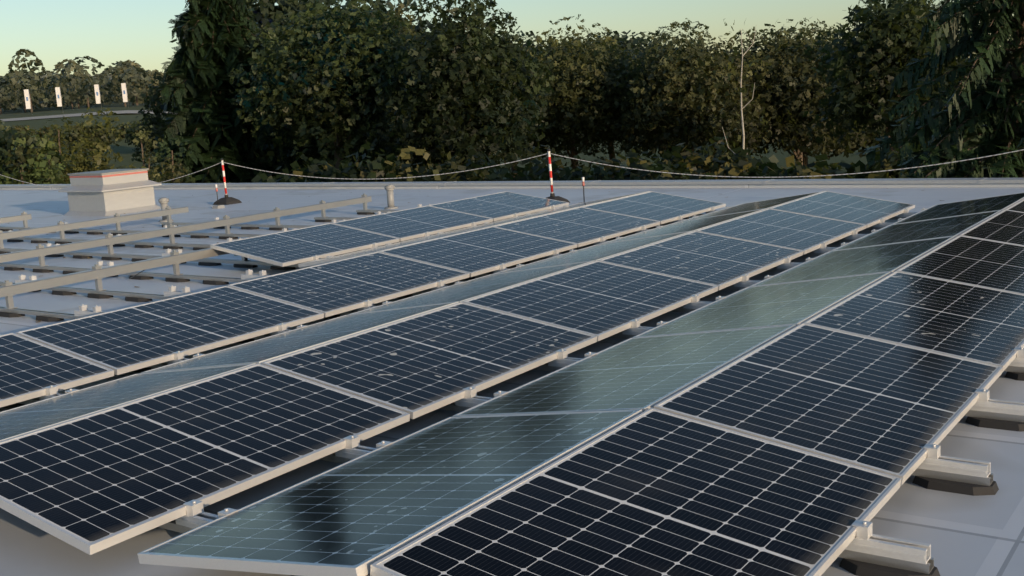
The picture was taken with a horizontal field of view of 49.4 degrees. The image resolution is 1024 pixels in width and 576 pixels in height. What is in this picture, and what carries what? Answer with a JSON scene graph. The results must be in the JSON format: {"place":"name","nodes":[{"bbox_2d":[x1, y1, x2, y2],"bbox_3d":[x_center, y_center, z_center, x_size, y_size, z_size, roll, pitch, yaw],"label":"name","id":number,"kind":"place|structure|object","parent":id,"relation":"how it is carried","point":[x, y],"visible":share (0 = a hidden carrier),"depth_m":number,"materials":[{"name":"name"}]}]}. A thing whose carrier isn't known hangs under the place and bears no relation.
{"place":"outdoors","nodes":[
{"label":"outdoors","id":0,"kind":"place"},
{"bbox_2d":[0,110,172,120],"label":"road","id":1,"kind":"structure","parent":0,"point":[77,114],"depth_m":255.29,"materials":[{"name":"grey asphalt"}]},
{"bbox_2d":[0,101,984,178],"bbox_3d":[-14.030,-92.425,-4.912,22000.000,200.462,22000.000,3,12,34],"label":"ground","id":2,"kind":"structure","parent":0,"point":[125,150],"depth_m":169.69,"materials":[{"name":"green plant"}]},
{"bbox_2d":[0,125,36,158],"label":"slope tree","id":3,"kind":"object","parent":2,"relation":"on","point":[1,129],"visible":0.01,"depth_m":86.16,"materials":[{"name":"green plant"}]},
{"bbox_2d":[3,125,35,140],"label":"slope tree","id":4,"kind":"object","parent":2,"relation":"on","point":[27,133],"visible":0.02,"depth_m":92.97,"materials":[{"name":"green plant"}]},
{"bbox_2d":[4,124,36,135],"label":"slope tree","id":5,"kind":"object","parent":2,"relation":"on","point":[20,128],"visible":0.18,"depth_m":178.01,"materials":[{"name":"green plant"}]},
{"bbox_2d":[0,129,48,180],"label":"slope tree","id":6,"kind":"object","parent":2,"relation":"on","point":[8,144],"visible":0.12,"depth_m":83.23,"materials":[{"name":"green plant"}]},
{"bbox_2d":[24,89,31,112],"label":"banner","id":7,"kind":"object","parent":2,"relation":"on","point":[27,98],"visible":1,"depth_m":271.80,"materials":[{"name":"grey fabric"}]},
{"bbox_2d":[0,126,75,184],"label":"bush","id":8,"kind":"object","parent":2,"relation":"on","point":[41,172],"visible":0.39,"depth_m":37.21,"materials":[{"name":"green plant"}]},
{"bbox_2d":[36,125,65,141],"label":"slope tree","id":9,"kind":"object","parent":2,"relation":"on","point":[44,129],"visible":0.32,"depth_m":183.36,"materials":[{"name":"green plant"}]},
{"bbox_2d":[55,87,62,109],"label":"banner","id":10,"kind":"object","parent":2,"relation":"on","point":[58,97],"visible":1,"depth_m":274.42,"materials":[{"name":"grey fabric"}]},
{"bbox_2d":[34,117,99,183],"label":"young tree","id":11,"kind":"object","parent":2,"relation":"on","point":[57,140],"visible":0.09,"depth_m":41.98,"materials":[{"name":"green plant"}]},
{"bbox_2d":[0,49,172,113],"bbox_3d":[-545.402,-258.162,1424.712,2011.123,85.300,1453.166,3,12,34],"label":"woodland","id":12,"kind":"object","parent":2,"relation":"on","point":[77,89],"visible":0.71,"depth_m":337.87,"materials":[{"name":"green plant"}]},
{"bbox_2d":[63,119,125,158],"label":"slope tree","id":13,"kind":"object","parent":2,"relation":"on","point":[74,135],"visible":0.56,"depth_m":132.76,"materials":[{"name":"green plant"}]},
{"bbox_2d":[94,84,101,109],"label":"banner","id":14,"kind":"object","parent":2,"relation":"on","point":[97,94],"visible":1,"depth_m":277.49,"materials":[{"name":"grey fabric"}]},
{"bbox_2d":[46,106,165,183],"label":"bush","id":15,"kind":"object","parent":2,"relation":"on","point":[96,160],"visible":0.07,"depth_m":42.71,"materials":[{"name":"green plant"}]},
{"bbox_2d":[112,120,137,137],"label":"slope tree","id":16,"kind":"object","parent":2,"relation":"on","point":[122,126],"visible":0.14,"depth_m":187.42,"materials":[{"name":"green plant"}]},
{"bbox_2d":[121,83,128,107],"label":"banner","id":17,"kind":"object","parent":2,"relation":"on","point":[124,92],"visible":1,"depth_m":279.54,"materials":[{"name":"grey fabric"}]},
{"bbox_2d":[124,117,149,144],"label":"slope tree","id":18,"kind":"object","parent":2,"relation":"on","point":[127,135],"visible":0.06,"depth_m":157.83,"materials":[{"name":"green plant"}]},
{"bbox_2d":[129,120,153,142],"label":"slope tree","id":19,"kind":"object","parent":2,"relation":"on","point":[135,126],"visible":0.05,"depth_m":151.00,"materials":[{"name":"green plant"}]},
{"bbox_2d":[128,126,163,181],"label":"young tree","id":20,"kind":"object","parent":2,"relation":"on","point":[141,135],"visible":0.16,"depth_m":47.02,"materials":[{"name":"green plant"}]},
{"bbox_2d":[131,70,175,176],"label":"tree","id":21,"kind":"object","parent":2,"relation":"on","point":[156,121],"visible":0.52,"depth_m":69.47,"materials":[{"name":"green plant"}]},
{"bbox_2d":[153,135,196,182],"bbox_3d":[-12.205,-2.327,40.371,3.103,6.422,2.682,-4,10,-1],"label":"young tree","id":22,"kind":"object","parent":2,"relation":"on","point":[179,172],"visible":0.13,"depth_m":39.83,"materials":[{"name":"green plant"}]},
{"bbox_2d":[152,0,309,182],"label":"spruce","id":23,"kind":"object","parent":2,"relation":"on","point":[207,58],"visible":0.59,"depth_m":51.81,"materials":[{"name":"green plant"}]},
{"bbox_2d":[160,0,345,156],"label":"tree","id":24,"kind":"object","parent":2,"relation":"on","point":[269,10],"visible":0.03,"depth_m":64.46,"materials":[{"name":"green plant"}]},
{"bbox_2d":[251,157,349,182],"bbox_3d":[-6.780,-1.706,37.931,6.198,5.399,6.634,3,12,34],"label":"understorey","id":25,"kind":"object","parent":2,"relation":"on","point":[312,170],"visible":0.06,"depth_m":37.16,"materials":[{"name":"green plant"}]},
{"bbox_2d":[255,13,349,168],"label":"tree","id":26,"kind":"object","parent":2,"relation":"on","point":[268,26],"visible":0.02,"depth_m":57.58,"materials":[{"name":"green plant"}]},
{"bbox_2d":[228,0,417,172],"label":"tree","id":27,"kind":"object","parent":2,"relation":"on","point":[316,82],"visible":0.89,"depth_m":47.28,"materials":[{"name":"green plant"}]},
{"bbox_2d":[305,142,440,181],"bbox_3d":[-4.045,-1.821,36.147,5.022,5.897,5.493,3,12,34],"label":"understorey","id":28,"kind":"object","parent":2,"relation":"on","point":[377,169],"visible":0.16,"depth_m":35.10,"materials":[{"name":"green plant"}]},
{"bbox_2d":[305,0,494,171],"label":"tree","id":29,"kind":"object","parent":2,"relation":"on","point":[423,21],"visible":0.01,"depth_m":65.72,"materials":[{"name":"green plant"}]},
{"bbox_2d":[354,0,447,169],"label":"tree","id":30,"kind":"object","parent":2,"relation":"on","point":[401,6],"depth_m":55.71,"materials":[{"name":"green plant"}]},
{"bbox_2d":[351,0,554,179],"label":"tree","id":31,"kind":"object","parent":2,"relation":"on","point":[461,95],"visible":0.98,"depth_m":43.70,"materials":[{"name":"green plant"}]},
{"bbox_2d":[403,151,538,181],"bbox_3d":[-1.354,-1.717,35.887,5.341,5.481,5.735,3,12,34],"label":"understorey","id":32,"kind":"object","parent":2,"relation":"on","point":[478,175],"visible":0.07,"depth_m":35.21,"materials":[{"name":"green plant"}]},
{"bbox_2d":[486,31,568,177],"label":"tree","id":33,"kind":"object","parent":2,"relation":"on","point":[537,45],"depth_m":84.90,"materials":[{"name":"green plant"}]},
{"bbox_2d":[507,145,599,180],"bbox_3d":[1.079,-1.826,35.853,7.408,5.419,7.230,3,12,34],"label":"understorey","id":34,"kind":"object","parent":2,"relation":"on","point":[538,169],"visible":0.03,"depth_m":36.36,"materials":[{"name":"green plant"}]},
{"bbox_2d":[482,14,675,168],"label":"tree","id":35,"kind":"object","parent":2,"relation":"on","point":[580,103],"visible":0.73,"depth_m":57.98,"materials":[{"name":"green plant"}]},
{"bbox_2d":[548,30,690,177],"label":"tree","id":36,"kind":"object","parent":2,"relation":"on","point":[632,41],"visible":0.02,"depth_m":73.14,"materials":[{"name":"green plant"}]},
{"bbox_2d":[572,149,714,180],"bbox_3d":[3.983,-1.855,35.739,5.870,5.171,5.565,-3,10,5],"label":"understorey","id":37,"kind":"object","parent":2,"relation":"on","point":[636,161],"visible":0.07,"depth_m":35.30,"materials":[{"name":"green plant"}]},
{"bbox_2d":[603,18,775,157],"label":"tree","id":38,"kind":"object","parent":2,"relation":"on","point":[669,86],"visible":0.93,"depth_m":54.13,"materials":[{"name":"green plant"}]},
{"bbox_2d":[627,136,782,179],"bbox_3d":[6.683,-2.680,39.377,6.049,5.255,5.647,3,12,34],"label":"bush","id":39,"kind":"object","parent":2,"relation":"on","point":[704,161],"visible":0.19,"depth_m":38.00,"materials":[{"name":"green plant"}]},
{"bbox_2d":[633,50,776,160],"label":"tree","id":40,"kind":"object","parent":2,"relation":"on","point":[670,150],"visible":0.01,"depth_m":83.95,"materials":[{"name":"green plant"}]},
{"bbox_2d":[713,18,770,171],"bbox_3d":[7.899,-4.492,37.821,1.826,9.204,1.754,3,12,34],"label":"birch","id":41,"kind":"object","parent":2,"relation":"on","point":[753,86],"visible":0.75,"depth_m":37.35,"materials":[{"name":"green plant"}]},
{"bbox_2d":[716,16,890,165],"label":"tree","id":42,"kind":"object","parent":2,"relation":"on","point":[796,87],"visible":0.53,"depth_m":56.30,"materials":[{"name":"green plant"}]},
{"bbox_2d":[762,28,845,164],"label":"tree","id":43,"kind":"object","parent":2,"relation":"on","point":[805,160],"depth_m":80.00,"materials":[{"name":"green plant"}]},
{"bbox_2d":[742,154,867,178],"bbox_3d":[8.351,-1.540,33.262,6.513,4.879,6.278,3,12,34],"label":"understorey","id":44,"kind":"object","parent":2,"relation":"on","point":[799,169],"visible":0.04,"depth_m":32.44,"materials":[{"name":"green plant"}]},
{"bbox_2d":[795,141,957,178],"bbox_3d":[10.743,-1.735,32.492,5.792,5.245,6.008,3,12,34],"label":"understorey","id":45,"kind":"object","parent":2,"relation":"on","point":[890,159],"visible":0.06,"depth_m":31.75,"materials":[{"name":"green plant"}]},
{"bbox_2d":[802,0,987,160],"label":"tree","id":46,"kind":"object","parent":2,"relation":"on","point":[872,52],"visible":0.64,"depth_m":39.63,"materials":[{"name":"green plant"}]},
{"bbox_2d":[812,52,979,159],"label":"tree","id":47,"kind":"object","parent":2,"relation":"on","point":[871,143],"depth_m":71.50,"materials":[{"name":"green plant"}]},
{"bbox_2d":[862,0,1023,177],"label":"spruce","id":48,"kind":"object","parent":2,"relation":"on","point":[977,103],"visible":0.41,"depth_m":23.14,"materials":[{"name":"green plant"}]},
{"bbox_2d":[0,0,1013,76],"label":"sky","id":49,"kind":"structure","parent":0,"point":[106,31],"materials":[{"name":"blue"}]},
{"bbox_2d":[0,187,1023,575],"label":"roof","id":50,"kind":"structure","parent":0,"point":[968,535],"depth_m":6.81,"materials":[{"name":"grey concrete"}]},
{"bbox_2d":[58,168,161,215],"bbox_3d":[-6.873,-1.653,19.058,1.200,0.700,1.200,3,12,34],"label":"roof curb box","id":51,"kind":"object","parent":50,"relation":"on","point":[110,192],"depth_m":18.71,"materials":[{"name":"beige metal"}]},
{"bbox_2d":[158,197,172,221],"bbox_3d":[-5.241,-1.185,16.788,0.219,0.360,0.219,3,12,34],"label":"roof vent","id":52,"kind":"object","parent":50,"relation":"on","point":[163,201],"visible":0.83,"depth_m":16.73,"materials":[{"name":"grey plastic"}]},
{"bbox_2d":[212,184,224,208],"bbox_3d":[-4.916,-1.530,18.557,0.160,0.400,0.160,3,12,34],"label":"marker rod","id":53,"kind":"object","parent":50,"relation":"on","point":[218,206],"visible":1,"depth_m":18.53,"materials":[{"name":"grey plastic"}]},
{"bbox_2d":[213,158,241,204],"bbox_3d":[-4.984,-1.850,19.290,0.360,0.790,0.360,6,16,34],"label":"safety post","id":54,"kind":"object","parent":50,"relation":"on","point":[226,200],"visible":1,"depth_m":19.28,"materials":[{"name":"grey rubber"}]},
{"bbox_2d":[0,149,1023,188],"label":"safety chain","id":55,"kind":"object","parent":54,"relation":"attached to","point":[608,165],"visible":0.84,"depth_m":14.99,"materials":[{"name":"plastic"}]},
{"bbox_2d":[384,184,397,208],"bbox_3d":[-1.828,-1.373,16.701,0.219,0.360,0.219,3,12,34],"label":"roof vent","id":56,"kind":"object","parent":50,"relation":"on","point":[389,188],"visible":1,"depth_m":16.66,"materials":[{"name":"grey plastic"}]},
{"bbox_2d":[0,210,1023,573],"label":"base rails","id":57,"kind":"object","parent":50,"relation":"on","point":[846,554],"visible":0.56,"depth_m":9.64,"materials":[{"name":"metal"}]},
{"bbox_2d":[0,194,371,575],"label":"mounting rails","id":58,"kind":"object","parent":57,"relation":"on","point":[10,290],"depth_m":12.62,"materials":[{"name":"metal"}]},
{"bbox_2d":[0,333,113,406],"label":"solar panel","id":59,"kind":"object","parent":58,"relation":"on","point":[30,369],"visible":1,"depth_m":6.36,"materials":[{"name":"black glass"}]},
{"bbox_2d":[0,363,255,441],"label":"solar panel","id":60,"kind":"object","parent":58,"relation":"on","point":[34,416],"visible":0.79,"depth_m":5.45,"materials":[{"name":"blue glass"}]},
{"bbox_2d":[16,286,323,374],"bbox_3d":[-2.211,0.243,7.377,1.000,0.036,1.700,13,17,32],"label":"solar panel","id":61,"kind":"object","parent":58,"relation":"on","point":[125,340],"visible":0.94,"depth_m":7.25,"materials":[{"name":"blue glass"}]},
{"bbox_2d":[0,363,409,554],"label":"solar panel","id":62,"kind":"object","parent":58,"relation":"on","point":[90,484],"visible":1,"depth_m":4.59,"materials":[{"name":"black glass"}]},
{"bbox_2d":[141,301,458,372],"bbox_3d":[-1.220,0.300,6.697,1.000,0.035,1.700,-7,6,36],"label":"solar panel","id":63,"kind":"object","parent":58,"relation":"on","point":[260,351],"visible":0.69,"depth_m":6.57,"materials":[{"name":"blue glass"}]},
{"bbox_2d":[210,223,399,266],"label":"solar panel","id":64,"kind":"object","parent":58,"relation":"on","point":[292,247],"visible":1,"depth_m":11.28,"materials":[{"name":"blue glass"}]},
{"bbox_2d":[228,252,469,316],"bbox_3d":[-1.242,-0.055,8.763,1.000,0.036,1.700,13,17,32],"label":"solar panel","id":65,"kind":"object","parent":58,"relation":"on","point":[337,287],"visible":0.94,"depth_m":8.65,"materials":[{"name":"blue glass"}]},
{"bbox_2d":[137,409,642,575],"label":"solar panel","id":66,"kind":"object","parent":58,"relation":"on","point":[359,516],"visible":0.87,"depth_m":3.85,"materials":[{"name":"black glass"}]},
{"bbox_2d":[298,227,485,267],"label":"solar panel","id":67,"kind":"object","parent":58,"relation":"on","point":[357,253],"visible":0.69,"depth_m":10.44,"materials":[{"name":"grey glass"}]},
{"bbox_2d":[333,206,492,240],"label":"solar panel","id":68,"kind":"object","parent":58,"relation":"on","point":[409,224],"visible":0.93,"depth_m":12.71,"materials":[{"name":"blue glass"}]},
{"bbox_2d":[262,302,596,418],"bbox_3d":[-0.392,0.350,6.128,1.000,0.035,1.700,13,17,32],"label":"solar panel","id":69,"kind":"object","parent":58,"relation":"on","point":[414,367],"visible":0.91,"depth_m":5.98,"materials":[{"name":"black glass"}]},
{"bbox_2d":[348,260,594,314],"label":"solar panel","id":70,"kind":"object","parent":58,"relation":"on","point":[473,288],"visible":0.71,"depth_m":8.00,"materials":[{"name":"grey glass"}]},
{"bbox_2d":[379,226,576,276],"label":"solar panel","id":71,"kind":"object","parent":58,"relation":"on","point":[480,251],"visible":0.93,"depth_m":10.05,"materials":[{"name":"blue glass"}]},
{"bbox_2d":[428,191,568,220],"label":"solar panel","id":72,"kind":"object","parent":58,"relation":"on","point":[500,205],"visible":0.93,"depth_m":14.10,"materials":[{"name":"blue glass"}]},
{"bbox_2d":[421,207,577,237],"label":"solar panel","id":73,"kind":"object","parent":58,"relation":"on","point":[500,222],"visible":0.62,"depth_m":12.07,"materials":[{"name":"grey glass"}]},
{"bbox_2d":[493,207,659,246],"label":"solar panel","id":74,"kind":"object","parent":58,"relation":"on","point":[580,226],"visible":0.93,"depth_m":11.45,"materials":[{"name":"blue glass"}]},
{"bbox_2d":[509,191,649,218],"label":"solar panel","id":75,"kind":"object","parent":58,"relation":"on","point":[586,203],"visible":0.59,"depth_m":13.48,"materials":[{"name":"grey glass"}]},
{"bbox_2d":[463,261,717,340],"bbox_3d":[0.578,0.053,7.512,1.000,0.036,1.700,13,17,32],"label":"solar panel","id":76,"kind":"object","parent":58,"relation":"on","point":[600,300],"visible":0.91,"depth_m":7.39,"materials":[{"name":"blue glass"}]},
{"bbox_2d":[494,231,692,273],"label":"solar panel","id":77,"kind":"object","parent":58,"relation":"on","point":[597,252],"visible":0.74,"depth_m":9.40,"materials":[{"name":"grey glass"}]},
{"bbox_2d":[453,324,795,416],"bbox_3d":[0.616,0.405,5.470,1.000,0.035,1.700,-7,6,36],"label":"solar panel","id":78,"kind":"object","parent":58,"relation":"on","point":[644,374],"visible":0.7,"depth_m":5.33,"materials":[{"name":"grey glass"}]},
{"bbox_2d":[370,408,901,575],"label":"solar panel","id":79,"kind":"object","parent":58,"relation":"on","point":[652,492],"visible":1,"depth_m":3.57,"materials":[{"name":"black glass"}]},
{"bbox_2d":[583,191,725,223],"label":"solar panel","id":80,"kind":"object","parent":58,"relation":"on","point":[662,208],"visible":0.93,"depth_m":12.85,"materials":[{"name":"blue glass"}]},
{"bbox_2d":[600,208,765,243],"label":"solar panel","id":81,"kind":"object","parent":58,"relation":"on","point":[687,225],"visible":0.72,"depth_m":10.80,"materials":[{"name":"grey glass"}]},
{"bbox_2d":[598,231,802,289],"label":"solar panel","id":82,"kind":"object","parent":58,"relation":"on","point":[721,262],"visible":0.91,"depth_m":8.80,"materials":[{"name":"blue glass"}]},
{"bbox_2d":[682,191,823,220],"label":"solar panel","id":83,"kind":"object","parent":58,"relation":"on","point":[758,205],"visible":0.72,"depth_m":12.21,"materials":[{"name":"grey glass"}]},
{"bbox_2d":[633,272,890,337],"bbox_3d":[1.585,0.107,6.854,1.000,0.035,1.700,-7,6,36],"label":"solar panel","id":84,"kind":"object","parent":58,"relation":"on","point":[794,303],"visible":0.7,"depth_m":6.74,"materials":[{"name":"grey glass"}]},
{"bbox_2d":[696,208,866,253],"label":"solar panel","id":85,"kind":"object","parent":58,"relation":"on","point":[805,234],"visible":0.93,"depth_m":10.20,"materials":[{"name":"blue glass"}]},
{"bbox_2d":[654,323,1002,485],"bbox_3d":[1.466,0.446,4.932,1.000,0.036,1.700,13,17,32],"label":"solar panel","id":86,"kind":"object","parent":58,"relation":"on","point":[888,408],"visible":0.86,"depth_m":4.77,"materials":[{"name":"black glass"}]},
{"bbox_2d":[769,191,914,227],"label":"solar panel","id":87,"kind":"object","parent":58,"relation":"on","point":[868,212],"visible":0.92,"depth_m":11.60,"materials":[{"name":"blue glass"}]},
{"bbox_2d":[749,236,954,286],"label":"solar panel","id":88,"kind":"object","parent":58,"relation":"on","point":[892,257],"visible":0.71,"depth_m":8.15,"materials":[{"name":"grey glass"}]},
{"bbox_2d":[804,271,1023,371],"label":"solar panel","id":89,"kind":"object","parent":58,"relation":"on","point":[969,322],"visible":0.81,"depth_m":6.17,"materials":[{"name":"black glass"}]},
{"bbox_2d":[831,210,1000,250],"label":"solar panel","id":90,"kind":"object","parent":58,"relation":"on","point":[955,226],"visible":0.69,"depth_m":9.56,"materials":[{"name":"black glass"}]},
{"bbox_2d":[891,192,1023,224],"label":"solar panel","id":91,"kind":"object","parent":58,"relation":"on","point":[982,205],"visible":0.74,"depth_m":10.94,"materials":[{"name":"black glass"}]},
{"bbox_2d":[897,235,1023,294],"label":"solar panel","id":92,"kind":"object","parent":58,"relation":"on","point":[981,262],"visible":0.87,"depth_m":7.62,"materials":[{"name":"black glass"}]},
{"bbox_2d":[960,210,1023,245],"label":"solar panel","id":93,"kind":"object","parent":58,"relation":"on","point":[1005,226],"visible":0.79,"depth_m":9.03,"materials":[{"name":"black glass"}]},
{"bbox_2d":[1005,199,1023,211],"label":"solar panel","id":94,"kind":"object","parent":58,"relation":"on","point":[1018,206],"visible":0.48,"depth_m":10.24,"materials":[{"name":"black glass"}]},
{"bbox_2d":[0,204,1023,563],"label":"support bracket","id":95,"kind":"object","parent":57,"relation":"on","point":[866,540],"visible":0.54,"depth_m":4.93,"materials":[{"name":"metal"}]},
{"bbox_2d":[0,212,1023,575],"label":"rubber pads","id":96,"kind":"object","parent":50,"relation":"on","point":[858,568],"visible":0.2,"depth_m":5.66,"materials":[{"name":"grey rubber"}]},
{"bbox_2d":[546,149,569,202],"bbox_3d":[0.554,-1.582,15.830,0.360,0.790,0.360,2,13,35],"label":"safety post","id":97,"kind":"object","parent":50,"relation":"on","point":[554,197],"visible":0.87,"depth_m":15.82,"materials":[{"name":"red rubber"}]},
{"bbox_2d":[578,177,584,203],"bbox_3d":[0.992,-1.332,15.380,0.160,0.400,0.160,3,12,34],"label":"marker rod","id":98,"kind":"object","parent":50,"relation":"on","point":[583,183],"visible":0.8,"depth_m":15.36,"materials":[{"name":"grey plastic"}]},
{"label":"building walls","id":99,"kind":"object","parent":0,"visible":0},
{"bbox_2d":[0,178,1023,189],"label":"roof parapet","id":100,"kind":"structure","parent":99,"relation":"on","point":[882,183],"depth_m":17.79,"materials":[{"name":"grey metal"}]}
]}

